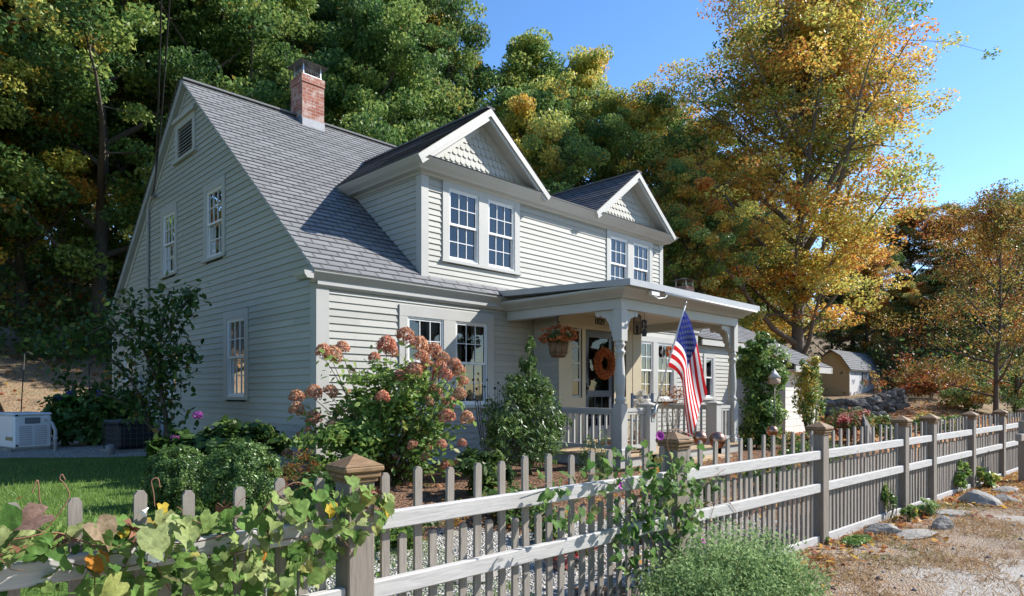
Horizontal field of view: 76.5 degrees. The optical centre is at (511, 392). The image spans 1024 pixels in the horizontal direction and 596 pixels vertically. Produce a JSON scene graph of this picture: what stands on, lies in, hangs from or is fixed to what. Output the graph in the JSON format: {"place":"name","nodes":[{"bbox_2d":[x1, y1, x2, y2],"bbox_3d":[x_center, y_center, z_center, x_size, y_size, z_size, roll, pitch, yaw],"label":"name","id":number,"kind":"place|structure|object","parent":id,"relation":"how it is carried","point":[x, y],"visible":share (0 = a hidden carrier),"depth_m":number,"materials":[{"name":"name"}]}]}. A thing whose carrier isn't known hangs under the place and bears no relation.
{"place":"outdoors","nodes":[
{"label":"outdoors","id":0,"kind":"place"},
{"bbox_2d":[0,456,533,595],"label":"lawn","id":1,"kind":"structure","parent":0,"point":[12,461],"depth_m":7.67,"materials":[{"name":"plant"}]},
{"bbox_2d":[20,271,211,436],"bbox_3d":[-5.937,-0.434,9.743,3.160,2.636,1.030,0,0,14],"label":"lilac tree","id":2,"kind":"object","parent":1,"relation":"on","point":[160,376],"visible":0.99,"depth_m":9.57,"materials":[{"name":"green plant"}]},
{"bbox_2d":[138,444,213,510],"bbox_3d":[-3.338,0.942,6.500,0.697,0.851,0.705,0,0,45],"label":"boxwood ball","id":3,"kind":"object","parent":1,"relation":"on","point":[181,479],"visible":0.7,"depth_m":6.31,"materials":[{"name":"green plant"}]},
{"bbox_2d":[195,437,282,521],"bbox_3d":[-2.508,0.872,6.005,0.760,0.910,0.747,0,0,45],"label":"boxwood ball","id":4,"kind":"object","parent":1,"relation":"on","point":[211,496],"visible":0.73,"depth_m":5.82,"materials":[{"name":"green plant"}]},
{"bbox_2d":[268,448,319,486],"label":"garden perennial","id":5,"kind":"object","parent":1,"relation":"on","point":[291,464],"visible":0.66,"depth_m":6.95,"materials":[{"name":"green plant"}]},
{"bbox_2d":[295,466,381,500],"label":"garden plant","id":6,"kind":"object","parent":1,"relation":"on","point":[317,474],"visible":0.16,"depth_m":6.24,"materials":[{"name":"green plant"}]},
{"bbox_2d":[374,521,443,546],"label":"garden plant","id":7,"kind":"object","parent":1,"relation":"on","point":[395,532],"visible":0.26,"depth_m":5.51,"materials":[{"name":"green plant"}]},
{"bbox_2d":[0,440,809,595],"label":"gravel bed","id":8,"kind":"object","parent":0,"point":[76,449],"visible":0.27,"depth_m":5.90,"materials":[{"name":"gravel"}]},
{"bbox_2d":[0,411,53,451],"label":"generator","id":9,"kind":"object","parent":8,"relation":"on","point":[25,431],"visible":0.99,"depth_m":12.81,"materials":[{"name":"paint"}]},
{"bbox_2d":[37,385,137,445],"bbox_3d":[-9.212,0.558,14.288,1.443,1.463,2.182,0,0,45],"label":"hydrangea shrub","id":10,"kind":"object","parent":8,"relation":"on","point":[70,417],"visible":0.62,"depth_m":13.82,"materials":[{"name":"green plant"}]},
{"bbox_2d":[98,419,155,452],"bbox_3d":[-7.600,0.868,12.900,0.840,0.665,0.840,0,0,39],"label":"air conditioner","id":11,"kind":"object","parent":8,"relation":"on","point":[120,436],"visible":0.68,"depth_m":12.64,"materials":[{"name":"metal"}]},
{"bbox_2d":[519,505,567,541],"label":"garden plant","id":12,"kind":"object","parent":8,"relation":"on","point":[555,518],"visible":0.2,"depth_m":6.10,"materials":[{"name":"green plant"}]},
{"bbox_2d":[0,259,1020,436],"bbox_3d":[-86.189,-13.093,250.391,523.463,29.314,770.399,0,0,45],"label":"woodland floor","id":13,"kind":"structure","parent":0,"point":[33,394],"depth_m":22.74,"materials":[{"name":"soil"}]},
{"bbox_2d":[0,0,67,242],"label":"broadleaf tree","id":14,"kind":"object","parent":13,"relation":"on","point":[5,115],"visible":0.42,"depth_m":25.20,"materials":[{"name":"green plant"}]},
{"bbox_2d":[0,0,117,263],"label":"broadleaf tree","id":15,"kind":"object","parent":13,"relation":"on","point":[66,162],"visible":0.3,"depth_m":26.28,"materials":[{"name":"green plant"}]},
{"bbox_2d":[0,0,136,329],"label":"broadleaf tree","id":16,"kind":"object","parent":13,"relation":"on","point":[83,185],"visible":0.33,"depth_m":26.52,"materials":[{"name":"green plant"}]},
{"bbox_2d":[1,4,144,315],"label":"broadleaf tree","id":17,"kind":"object","parent":13,"relation":"on","point":[54,119],"visible":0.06,"depth_m":26.69,"materials":[{"name":"green plant"}]},
{"bbox_2d":[52,10,145,294],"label":"broadleaf tree","id":18,"kind":"object","parent":13,"relation":"on","point":[93,219],"visible":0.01,"depth_m":40.15,"materials":[{"name":"green plant"}]},
{"bbox_2d":[27,0,241,262],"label":"broadleaf tree","id":19,"kind":"object","parent":13,"relation":"on","point":[118,239],"visible":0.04,"depth_m":30.18,"materials":[{"name":"green plant"}]},
{"bbox_2d":[0,0,300,348],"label":"broadleaf tree","id":20,"kind":"object","parent":13,"relation":"on","point":[106,22],"visible":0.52,"depth_m":25.21,"materials":[{"name":"green plant"}]},
{"bbox_2d":[99,0,337,229],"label":"broadleaf tree","id":21,"kind":"object","parent":13,"relation":"on","point":[277,55],"visible":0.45,"depth_m":27.45,"materials":[{"name":"green plant"}]},
{"bbox_2d":[287,0,355,128],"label":"broadleaf tree","id":22,"kind":"object","parent":13,"relation":"on","point":[326,9],"visible":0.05,"depth_m":35.25,"materials":[{"name":"green plant"}]},
{"bbox_2d":[227,0,474,145],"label":"broadleaf tree","id":23,"kind":"object","parent":13,"relation":"on","point":[373,48],"visible":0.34,"depth_m":25.93,"materials":[{"name":"green plant"}]},
{"bbox_2d":[327,0,498,132],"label":"broadleaf tree","id":24,"kind":"object","parent":13,"relation":"on","point":[459,112],"visible":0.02,"depth_m":32.36,"materials":[{"name":"green plant"}]},
{"bbox_2d":[339,0,508,136],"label":"broadleaf tree","id":25,"kind":"object","parent":13,"relation":"on","point":[479,76],"visible":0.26,"depth_m":31.12,"materials":[{"name":"green plant"}]},
{"bbox_2d":[0,239,1023,396],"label":"undergrowth","id":26,"kind":"object","parent":13,"relation":"on","point":[44,289],"visible":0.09,"depth_m":27.82,"materials":[{"name":"green plant"}]},
{"bbox_2d":[0,324,1023,586],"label":"fallen leaves","id":27,"kind":"object","parent":13,"relation":"on","point":[924,516],"visible":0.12,"depth_m":8.78,"materials":[{"name":"plant"}]},
{"bbox_2d":[37,42,1023,347],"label":"distant wood","id":28,"kind":"object","parent":13,"relation":"on","point":[907,278],"visible":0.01,"depth_m":51.02,"materials":[{"name":"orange plant"}]},
{"bbox_2d":[493,27,583,192],"bbox_3d":[0.588,-8.551,33.964,7.742,20.975,8.987,0,0,26],"label":"broadleaf tree","id":29,"kind":"object","parent":13,"relation":"on","point":[524,57],"visible":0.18,"depth_m":33.15,"materials":[{"name":"green plant"}]},
{"bbox_2d":[475,68,610,193],"bbox_3d":[0.074,-6.103,27.625,9.037,15.702,8.514,0,0,35],"label":"broadleaf tree","id":30,"kind":"object","parent":13,"relation":"on","point":[536,121],"visible":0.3,"depth_m":26.50,"materials":[{"name":"green plant"}]},
{"bbox_2d":[540,44,625,188],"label":"broadleaf tree","id":31,"kind":"object","parent":13,"relation":"on","point":[587,68],"visible":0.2,"depth_m":34.69,"materials":[{"name":"yellow plant"}]},
{"bbox_2d":[589,100,771,300],"bbox_3d":[8.812,-8.547,38.814,12.182,20.051,11.477,0,0,-13],"label":"broadleaf tree","id":32,"kind":"object","parent":13,"relation":"on","point":[681,123],"visible":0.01,"depth_m":37.96,"materials":[{"name":"green plant"}]},
{"bbox_2d":[721,212,829,367],"bbox_3d":[13.519,-4.511,36.100,6.318,11.038,6.706,0,0,-23],"label":"broadleaf tree","id":33,"kind":"object","parent":13,"relation":"on","point":[759,300],"visible":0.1,"depth_m":35.25,"materials":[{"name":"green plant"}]},
{"bbox_2d":[809,263,866,352],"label":"broadleaf tree","id":34,"kind":"object","parent":13,"relation":"on","point":[851,347],"visible":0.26,"depth_m":49.41,"materials":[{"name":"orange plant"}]},
{"bbox_2d":[819,349,881,395],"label":"garden shed","id":35,"kind":"structure","parent":13,"relation":"on","point":[848,365],"depth_m":38.77,"materials":[{"name":"beige wood"}]},
{"bbox_2d":[814,216,929,350],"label":"broadleaf tree","id":36,"kind":"object","parent":13,"relation":"on","point":[900,259],"visible":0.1,"depth_m":54.52,"materials":[{"name":"orange plant"}]},
{"bbox_2d":[838,245,910,354],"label":"broadleaf tree","id":37,"kind":"object","parent":13,"relation":"on","point":[874,270],"visible":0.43,"depth_m":51.12,"materials":[{"name":"orange plant"}]},
{"bbox_2d":[861,336,921,382],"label":"autumn shrub","id":38,"kind":"object","parent":13,"relation":"on","point":[888,348],"visible":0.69,"depth_m":41.74,"materials":[{"name":"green plant"}]},
{"bbox_2d":[876,281,937,359],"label":"broadleaf tree","id":39,"kind":"object","parent":13,"relation":"on","point":[899,303],"visible":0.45,"depth_m":45.81,"materials":[{"name":"orange plant"}]},
{"bbox_2d":[858,204,957,322],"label":"broadleaf tree","id":40,"kind":"object","parent":13,"relation":"on","point":[912,252],"visible":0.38,"depth_m":59.20,"materials":[{"name":"orange plant"}]},
{"bbox_2d":[882,352,934,395],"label":"autumn shrub","id":41,"kind":"object","parent":13,"relation":"on","point":[902,379],"visible":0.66,"depth_m":35.71,"materials":[{"name":"plant"}]},
{"bbox_2d":[886,322,947,363],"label":"autumn shrub","id":42,"kind":"object","parent":13,"relation":"on","point":[920,353],"visible":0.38,"depth_m":43.37,"materials":[{"name":"orange plant"}]},
{"bbox_2d":[899,370,961,397],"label":"autumn shrub","id":43,"kind":"object","parent":13,"relation":"on","point":[918,387],"visible":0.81,"depth_m":32.73,"materials":[{"name":"orange plant"}]},
{"bbox_2d":[893,266,971,359],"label":"broadleaf tree","id":44,"kind":"object","parent":13,"relation":"on","point":[936,284],"visible":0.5,"depth_m":43.72,"materials":[{"name":"orange plant"}]},
{"bbox_2d":[905,202,1010,318],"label":"broadleaf tree","id":45,"kind":"object","parent":13,"relation":"on","point":[940,233],"visible":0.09,"depth_m":57.49,"materials":[{"name":"orange plant"}]},
{"bbox_2d":[938,386,999,410],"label":"autumn shrub","id":46,"kind":"object","parent":13,"relation":"on","point":[966,399],"visible":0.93,"depth_m":29.62,"materials":[{"name":"green plant"}]},
{"bbox_2d":[920,190,1023,416],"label":"broadleaf tree","id":47,"kind":"object","parent":13,"relation":"on","point":[1019,363],"visible":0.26,"depth_m":29.98,"materials":[{"name":"orange plant"}]},
{"bbox_2d":[953,372,1009,405],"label":"autumn shrub","id":48,"kind":"object","parent":13,"relation":"on","point":[986,385],"visible":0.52,"depth_m":32.87,"materials":[{"name":"green plant"}]},
{"bbox_2d":[999,384,1023,416],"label":"autumn shrub","id":49,"kind":"object","parent":13,"relation":"on","point":[1013,396],"visible":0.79,"depth_m":29.86,"materials":[{"name":"green plant"}]},
{"bbox_2d":[44,0,1023,322],"label":"sky","id":50,"kind":"structure","parent":0,"point":[978,143],"materials":[{"name":"blue"}]},
{"bbox_2d":[252,441,959,595],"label":"garden bed","id":51,"kind":"object","parent":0,"point":[403,495],"visible":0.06,"depth_m":8.17,"materials":[{"name":"soil"}]},
{"bbox_2d":[143,411,292,479],"bbox_3d":[-3.749,0.724,8.374,1.770,0.972,1.095,0,0,-30],"label":"hydrangea shrub","id":52,"kind":"object","parent":51,"relation":"on","point":[219,436],"visible":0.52,"depth_m":8.22,"materials":[{"name":"green plant"}]},
{"bbox_2d":[280,326,476,486],"bbox_3d":[-1.680,0.216,8.072,2.312,2.090,1.913,0,0,-16],"label":"hydrangea shrub","id":53,"kind":"object","parent":51,"relation":"on","point":[385,409],"visible":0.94,"depth_m":7.93,"materials":[{"name":"green plant"}]},
{"bbox_2d":[106,58,759,472],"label":"house","id":54,"kind":"structure","parent":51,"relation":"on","point":[302,230],"depth_m":11.32,"materials":[{"name":"paint"}]},
{"bbox_2d":[153,0,161,195],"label":"service cable","id":55,"kind":"object","parent":54,"relation":"attached to","point":[158,90],"visible":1,"depth_m":9.17,"materials":[{"name":"rubber"}]},
{"bbox_2d":[151,0,170,196],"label":"service cable","id":56,"kind":"object","parent":54,"relation":"attached to","point":[163,84],"visible":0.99,"depth_m":9.09,"materials":[{"name":"rubber"}]},
{"bbox_2d":[159,202,177,278],"bbox_3d":[-6.802,-3.055,13.359,1.010,1.410,0.560,0,0,45],"label":"window","id":57,"kind":"structure","parent":54,"relation":"in","point":[168,216],"depth_m":13.27,"materials":[{"name":"paint"}]},
{"bbox_2d":[201,174,226,263],"bbox_3d":[-5.116,-3.050,11.693,1.030,1.400,0.560,0,0,45],"label":"window","id":58,"kind":"structure","parent":54,"relation":"in","point":[214,193],"depth_m":11.59,"materials":[{"name":"paint"}]},
{"bbox_2d":[221,308,249,399],"bbox_3d":[-4.612,-0.620,10.887,1.040,1.500,0.120,0,0,45],"label":"window","id":59,"kind":"structure","parent":54,"relation":"in","point":[236,322],"depth_m":10.93,"materials":[{"name":"paint"}]},
{"bbox_2d":[398,304,493,408],"bbox_3d":[-1.200,-0.540,10.833,0.560,1.620,2.050,0,0,45],"label":"window","id":60,"kind":"structure","parent":54,"relation":"in","point":[468,337],"depth_m":10.94,"materials":[{"name":"paint"}]},
{"bbox_2d":[441,180,521,275],"bbox_3d":[-0.674,-2.825,11.480,0.560,1.350,1.870,0,0,45],"label":"window","id":61,"kind":"structure","parent":54,"relation":"in","point":[481,230],"depth_m":11.36,"materials":[{"name":"paint"}]},
{"bbox_2d":[537,316,577,357],"bbox_3d":[0.766,-0.963,10.841,0.668,0.780,0.691,0,0,45],"label":"hanging basket","id":62,"kind":"object","parent":54,"relation":"hanging from","point":[558,343],"visible":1,"depth_m":10.73,"materials":[{"name":"brown wicker"}]},
{"bbox_2d":[577,329,612,442],"bbox_3d":[1.550,-0.118,12.707,0.620,2.145,1.010,0,0,45],"label":"door","id":63,"kind":"structure","parent":54,"relation":"in","point":[596,393],"depth_m":12.73,"materials":[{"name":"wood"}]},
{"bbox_2d":[593,346,615,379],"bbox_3d":[1.793,-0.552,12.501,0.206,0.657,0.668,0,0,45],"label":"wreath","id":64,"kind":"object","parent":54,"relation":"attached to","point":[600,371],"visible":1,"depth_m":12.43,"materials":[{"name":"orange plant"}]},
{"bbox_2d":[606,229,652,282],"bbox_3d":[2.475,-2.815,14.667,0.560,1.330,1.830,0,0,45],"label":"window","id":65,"kind":"structure","parent":54,"relation":"in","point":[627,256],"depth_m":14.57,"materials":[{"name":"paint"}]},
{"bbox_2d":[641,335,677,401],"bbox_3d":[3.157,-0.530,15.244,0.560,1.500,1.930,0,0,45],"label":"window","id":66,"kind":"structure","parent":54,"relation":"in","point":[654,359],"depth_m":15.09,"materials":[{"name":"paint"}]},
{"bbox_2d":[652,301,686,420],"bbox_3d":[2.481,-0.464,10.246,0.660,1.868,0.101,0,0,45],"label":"flagpole","id":67,"kind":"object","parent":54,"relation":"attached to","point":[655,409],"visible":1,"depth_m":10.27,"materials":[{"name":"white plastic"}]},
{"bbox_2d":[668,311,707,436],"bbox_3d":[2.711,-0.235,10.043,0.666,2.082,0.182,0,0,45],"label":"flag","id":68,"kind":"object","parent":67,"relation":"hanging from","point":[685,364],"visible":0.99,"depth_m":10.04,"materials":[{"name":"fabric"}]},
{"bbox_2d":[454,446,516,494],"bbox_3d":[-0.337,0.933,7.408,0.739,0.630,0.824,0,0,45],"label":"garden plant","id":69,"kind":"object","parent":51,"relation":"on","point":[468,458],"visible":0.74,"depth_m":7.29,"materials":[{"name":"green plant"}]},
{"bbox_2d":[482,481,544,525],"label":"garden plant","id":70,"kind":"object","parent":51,"relation":"on","point":[512,513],"visible":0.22,"depth_m":6.53,"materials":[{"name":"green plant"}]},
{"bbox_2d":[478,332,573,474],"bbox_3d":[0.211,0.188,8.994,1.102,2.037,1.730,0,0,45],"label":"laurel shrub","id":71,"kind":"object","parent":51,"relation":"on","point":[517,425],"visible":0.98,"depth_m":8.84,"materials":[{"name":"green plant"}]},
{"bbox_2d":[575,429,608,482],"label":"evergreen sapling","id":72,"kind":"object","parent":51,"relation":"on","point":[583,456],"visible":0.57,"depth_m":8.16,"materials":[{"name":"green plant"}]},
{"bbox_2d":[735,330,791,448],"bbox_3d":[5.199,-0.024,13.466,1.209,2.514,1.639,0,0,45],"label":"climbing shrub","id":73,"kind":"object","parent":51,"relation":"on","point":[756,367],"visible":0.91,"depth_m":13.14,"materials":[{"name":"green plant"}]},
{"bbox_2d":[790,355,827,441],"bbox_3d":[6.850,0.179,14.993,0.848,2.052,0.795,0,0,45],"label":"yellowing shrub","id":74,"kind":"object","parent":51,"relation":"on","point":[807,395],"visible":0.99,"depth_m":14.90,"materials":[{"name":"green plant"}]},
{"bbox_2d":[613,470,1023,595],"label":"roadside verge","id":75,"kind":"structure","parent":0,"point":[909,583],"depth_m":6.22,"materials":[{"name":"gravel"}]},
{"bbox_2d":[0,478,345,595],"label":"picket fence","id":76,"kind":"object","parent":75,"relation":"on","point":[13,582],"visible":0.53,"depth_m":2.61,"materials":[{"name":"wood"}]},
{"bbox_2d":[325,454,383,595],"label":"fence post","id":77,"kind":"object","parent":75,"relation":"on","point":[354,576],"visible":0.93,"depth_m":3.12,"materials":[{"name":"wood"}]},
{"bbox_2d":[0,474,394,595],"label":"morning glory vine","id":78,"kind":"object","parent":77,"relation":"attached to","point":[108,534],"visible":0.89,"depth_m":2.57,"materials":[{"name":"green plant"}]},
{"bbox_2d":[374,446,673,595],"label":"picket fence","id":79,"kind":"object","parent":75,"relation":"on","point":[418,578],"visible":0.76,"depth_m":3.86,"materials":[{"name":"wood"}]},
{"bbox_2d":[655,431,693,587],"bbox_3d":[1.245,1.075,4.970,0.212,1.550,0.212,0,0,-42],"label":"fence post","id":80,"kind":"object","parent":75,"relation":"on","point":[679,444],"visible":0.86,"depth_m":4.91,"materials":[{"name":"wood"}]},
{"bbox_2d":[533,429,757,576],"bbox_3d":[1.129,0.893,4.806,2.964,1.248,0.540,0,0,-42],"label":"morning glory vine","id":81,"kind":"object","parent":80,"relation":"attached to","point":[668,484],"visible":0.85,"depth_m":4.51,"materials":[{"name":"green plant"}]},
{"bbox_2d":[623,517,839,595],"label":"artemisia bush","id":82,"kind":"object","parent":75,"relation":"on","point":[749,570],"visible":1,"depth_m":4.25,"materials":[{"name":"green plant"}]},
{"bbox_2d":[687,431,820,563],"bbox_3d":[2.216,0.973,5.819,2.436,1.173,0.074,0,0,-42],"label":"picket fence","id":83,"kind":"object","parent":75,"relation":"on","point":[748,503],"visible":0.7,"depth_m":5.88,"materials":[{"name":"wood"}]},
{"bbox_2d":[805,421,833,544],"bbox_3d":[3.168,1.075,6.690,0.212,1.550,0.212,0,0,-42],"label":"fence post","id":84,"kind":"object","parent":75,"relation":"on","point":[822,431],"visible":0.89,"depth_m":6.63,"materials":[{"name":"wood"}]},
{"bbox_2d":[829,423,903,540],"bbox_3d":[4.091,0.974,7.495,2.306,1.172,0.074,0,0,-42],"label":"picket fence","id":85,"kind":"object","parent":75,"relation":"on","point":[854,506],"visible":0.83,"depth_m":7.39,"materials":[{"name":"wood"}]},
{"bbox_2d":[890,416,912,507],"bbox_3d":[4.994,1.075,8.323,0.212,1.550,0.212,0,0,-42],"label":"fence post","id":86,"kind":"object","parent":75,"relation":"on","point":[904,423],"visible":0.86,"depth_m":8.26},
{"bbox_2d":[909,421,932,505],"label":"picket gate","id":87,"kind":"structure","parent":86,"relation":"attached to","point":[923,463],"depth_m":8.72,"materials":[{"name":"wood"}]},
{"bbox_2d":[919,414,940,501],"bbox_3d":[5.851,1.075,9.090,0.212,1.550,0.212,0,0,-42],"label":"fence post","id":88,"kind":"object","parent":75,"relation":"on","point":[932,420],"visible":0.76,"depth_m":9.02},
{"bbox_2d":[937,416,971,499],"bbox_3d":[6.621,0.973,9.759,1.896,1.173,0.075,0,0,-42],"label":"picket fence","id":89,"kind":"object","parent":75,"relation":"on","point":[951,452],"visible":0.76,"depth_m":9.70,"materials":[{"name":"wood"}]},
{"bbox_2d":[953,459,972,492],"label":"weed","id":90,"kind":"object","parent":75,"relation":"on","point":[960,476],"visible":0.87,"depth_m":9.85,"materials":[{"name":"green plant"}]},
{"bbox_2d":[960,411,978,487],"bbox_3d":[7.372,1.075,10.450,0.212,1.550,0.212,0,0,-42],"label":"fence post","id":91,"kind":"object","parent":75,"relation":"on","point":[972,417],"visible":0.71,"depth_m":10.38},
{"bbox_2d":[957,489,1003,506],"bbox_3d":[6.455,1.505,9.002,0.455,0.310,0.608,0,0,-15],"label":"rock","id":92,"kind":"object","parent":75,"relation":"on","point":[978,497],"visible":0.58,"depth_m":8.88,"materials":[{"name":"stone"}]},
{"bbox_2d":[976,466,1001,487],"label":"weed","id":93,"kind":"object","parent":75,"relation":"on","point":[990,478],"visible":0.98,"depth_m":10.45,"materials":[{"name":"green plant"}]},
{"bbox_2d":[976,414,1002,486],"bbox_3d":[8.131,0.974,11.108,1.866,1.173,0.073,0,0,-42],"label":"picket fence","id":94,"kind":"object","parent":75,"relation":"on","point":[988,446],"visible":0.64,"depth_m":11.17,"materials":[{"name":"wood"}]},
{"bbox_2d":[992,409,1008,476],"bbox_3d":[8.870,1.075,11.790,0.212,1.550,0.212,0,0,-42],"label":"fence post","id":95,"kind":"object","parent":75,"relation":"on","point":[1002,413],"visible":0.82,"depth_m":11.72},
{"bbox_2d":[1006,412,1022,474],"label":"picket fence","id":96,"kind":"object","parent":75,"relation":"on","point":[1011,454],"visible":0.66,"depth_m":12.31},
{"bbox_2d":[1015,421,1023,482],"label":"mailbox post","id":97,"kind":"object","parent":75,"relation":"on","point":[1019,437],"visible":0.81,"depth_m":11.13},
{"bbox_2d":[738,406,1018,459],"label":"leaf strewn drive","id":98,"kind":"structure","parent":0,"point":[913,413],"depth_m":28.74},
{"bbox_2d":[570,76,691,285],"bbox_3d":[5.518,-7.032,32.896,7.165,17.666,8.780,0,0,22],"label":"broadleaf tree","id":99,"kind":"object","parent":98,"relation":"on","point":[620,118],"visible":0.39,"depth_m":31.75,"materials":[{"name":"green plant"}]},
{"bbox_2d":[643,111,761,338],"bbox_3d":[9.792,-6.402,34.102,6.614,16.307,8.105,0,0,8],"label":"broadleaf tree","id":100,"kind":"object","parent":98,"relation":"on","point":[697,140],"visible":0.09,"depth_m":32.52,"materials":[{"name":"green plant"}]},
{"bbox_2d":[650,155,766,340],"bbox_3d":[6.944,-4.223,26.521,5.951,11.631,5.606,0,0,7],"label":"broadleaf tree","id":101,"kind":"object","parent":98,"relation":"on","point":[685,190],"visible":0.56,"depth_m":26.10,"materials":[{"name":"green plant"}]},
{"bbox_2d":[671,278,832,433],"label":"garage","id":102,"kind":"structure","parent":98,"relation":"on","point":[714,356],"depth_m":17.75,"materials":[{"name":"white wood"}]},
{"bbox_2d":[703,353,716,399],"bbox_3d":[5.001,-0.400,17.183,0.560,1.200,0.680,0,0,45],"label":"window","id":103,"kind":"structure","parent":102,"relation":"in","point":[709,360],"depth_m":17.15,"materials":[{"name":"paint"}]},
{"bbox_2d":[630,0,1001,367],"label":"maple tree","id":104,"kind":"object","parent":98,"relation":"on","point":[804,65],"visible":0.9,"depth_m":27.96,"materials":[{"name":"yellow plant"}]},
{"bbox_2d":[824,407,877,442],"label":"red shrub","id":105,"kind":"object","parent":98,"relation":"on","point":[839,420],"visible":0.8,"depth_m":14.93,"materials":[{"name":"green plant"}]},
{"bbox_2d":[820,388,910,418],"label":"stone wall","id":106,"kind":"structure","parent":98,"relation":"on","point":[892,400],"depth_m":29.49,"materials":[{"name":"stone"}]},
{"bbox_2d":[863,178,1023,423],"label":"broadleaf tree","id":107,"kind":"object","parent":98,"relation":"on","point":[1000,231],"visible":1,"depth_m":23.91,"materials":[{"name":"orange plant"}]},
{"bbox_2d":[901,515,1023,595],"bbox_3d":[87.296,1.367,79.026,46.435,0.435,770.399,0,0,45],"label":"gravel road","id":108,"kind":"structure","parent":0,"point":[1015,571],"depth_m":5.39,"materials":[{"name":"gravel"}]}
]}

